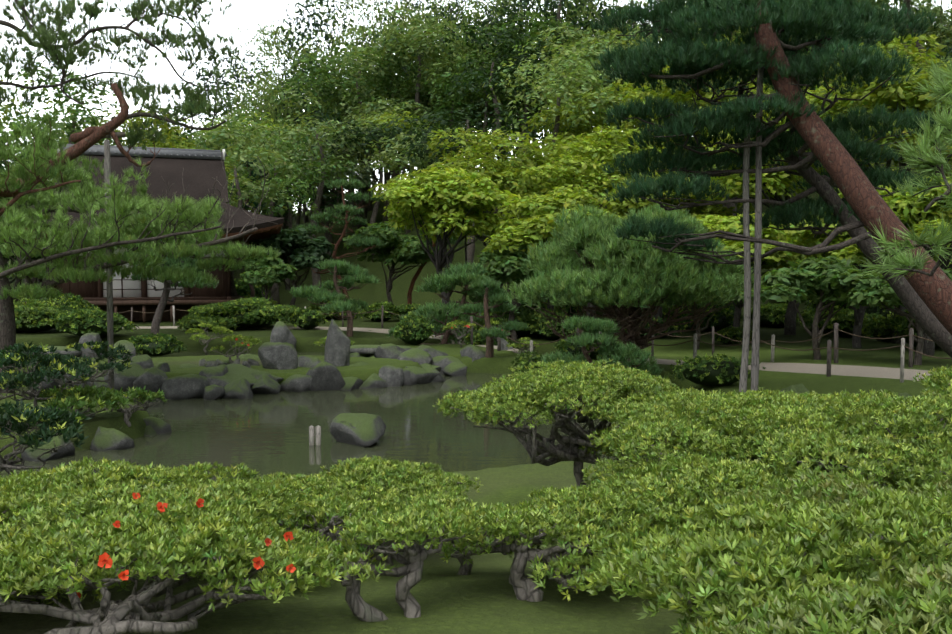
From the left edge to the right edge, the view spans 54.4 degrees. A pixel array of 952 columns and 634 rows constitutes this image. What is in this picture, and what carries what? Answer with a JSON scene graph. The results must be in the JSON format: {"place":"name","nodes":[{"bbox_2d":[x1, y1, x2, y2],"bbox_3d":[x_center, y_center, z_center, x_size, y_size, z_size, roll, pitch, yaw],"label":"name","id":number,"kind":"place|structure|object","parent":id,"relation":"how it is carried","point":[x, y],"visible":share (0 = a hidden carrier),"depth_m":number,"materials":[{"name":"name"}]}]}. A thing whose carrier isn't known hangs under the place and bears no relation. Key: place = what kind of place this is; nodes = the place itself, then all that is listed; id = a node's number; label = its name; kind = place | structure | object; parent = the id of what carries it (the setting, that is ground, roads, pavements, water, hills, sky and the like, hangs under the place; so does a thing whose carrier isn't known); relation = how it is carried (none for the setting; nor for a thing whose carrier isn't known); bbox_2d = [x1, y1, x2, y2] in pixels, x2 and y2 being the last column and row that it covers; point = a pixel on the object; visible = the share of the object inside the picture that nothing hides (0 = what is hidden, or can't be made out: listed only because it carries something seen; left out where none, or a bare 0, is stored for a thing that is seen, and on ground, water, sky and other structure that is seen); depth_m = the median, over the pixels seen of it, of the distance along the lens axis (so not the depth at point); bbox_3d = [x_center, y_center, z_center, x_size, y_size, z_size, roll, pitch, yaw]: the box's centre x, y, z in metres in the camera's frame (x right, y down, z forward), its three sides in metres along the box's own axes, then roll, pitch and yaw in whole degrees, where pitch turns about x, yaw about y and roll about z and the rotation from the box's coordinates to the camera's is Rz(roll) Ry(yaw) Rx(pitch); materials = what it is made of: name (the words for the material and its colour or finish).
{"place":"outdoors","nodes":[
{"label":"outdoors","id":0,"kind":"place"},
{"bbox_2d":[0,109,951,633],"bbox_3d":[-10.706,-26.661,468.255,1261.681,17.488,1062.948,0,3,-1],"label":"terrain","id":1,"kind":"structure","parent":0,"point":[480,599],"depth_m":9.52,"materials":[{"name":"green plant"}]},
{"bbox_2d":[25,149,246,322],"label":"house","id":2,"kind":"structure","parent":1,"relation":"on","point":[92,292],"depth_m":38.83,"materials":[{"name":"brown wood"}]},
{"bbox_2d":[3,202,282,244],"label":"roof eaves","id":3,"kind":"object","parent":2,"relation":"attached to","point":[262,233],"visible":0.04,"depth_m":39.21,"materials":[{"name":"brown wood"}]},
{"bbox_2d":[3,154,284,240],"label":"hall roof","id":4,"kind":"structure","parent":2,"relation":"attached to","point":[199,175],"depth_m":40.25,"materials":[{"name":"brown wood"}]},
{"bbox_2d":[60,144,226,159],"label":"hall ridge tiles","id":5,"kind":"object","parent":4,"relation":"on","point":[171,153],"visible":0.69,"depth_m":41.90,"materials":[{"name":"grey tile"}]},
{"bbox_2d":[11,318,926,493],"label":"rocks","id":6,"kind":"object","parent":1,"relation":"on","point":[218,378],"depth_m":20.03,"materials":[{"name":"grey stone"}]},
{"bbox_2d":[0,357,951,633],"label":"azalea bushes","id":7,"kind":"object","parent":1,"relation":"on","point":[770,529],"visible":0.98,"depth_m":3.79,"materials":[{"name":"green plant"}]},
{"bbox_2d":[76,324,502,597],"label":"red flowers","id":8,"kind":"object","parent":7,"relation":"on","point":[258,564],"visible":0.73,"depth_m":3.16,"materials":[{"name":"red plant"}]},
{"bbox_2d":[0,0,951,633],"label":"tree branches","id":9,"kind":"object","parent":1,"relation":"on","point":[924,294],"visible":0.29,"depth_m":14.51,"materials":[{"name":"brown plant"}]},
{"bbox_2d":[0,0,951,387],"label":"pine needles","id":10,"kind":"object","parent":9,"relation":"attached to","point":[630,270],"visible":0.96,"depth_m":16.05,"materials":[{"name":"green plant"}]},
{"bbox_2d":[0,0,951,452],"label":"background trees","id":11,"kind":"object","parent":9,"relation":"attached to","point":[556,64],"visible":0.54,"depth_m":42.86,"materials":[{"name":"green plant"}]},
{"bbox_2d":[15,261,939,385],"bbox_3d":[-0.217,-1.831,35.031,48.134,5.423,33.761,1,3,24],"label":"shrub","id":12,"kind":"object","parent":1,"relation":"on","point":[710,379],"visible":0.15,"depth_m":29.52,"materials":[{"name":"green plant"}]},
{"bbox_2d":[102,65,913,444],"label":"posts","id":13,"kind":"object","parent":1,"relation":"on","point":[746,279],"visible":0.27,"depth_m":14.77,"materials":[{"name":"grey wood"}]},
{"bbox_2d":[105,126,951,358],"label":"fence rope","id":14,"kind":"object","parent":13,"relation":"attached to","point":[704,334],"visible":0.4,"depth_m":20.09,"materials":[{"name":"brown"}]},
{"bbox_2d":[122,326,945,380],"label":"path gravel","id":15,"kind":"structure","parent":1,"relation":"on","point":[869,371],"depth_m":19.24,"materials":[{"name":"beige gravel"}]},
{"bbox_2d":[0,352,951,484],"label":"pond water","id":16,"kind":"structure","parent":0,"point":[266,434],"depth_m":14.53,"materials":[{"name":"green liquid"}]},
{"bbox_2d":[0,0,951,212],"label":"sky","id":17,"kind":"structure","parent":0,"point":[243,13],"materials":[{"name":"white"}]}
]}

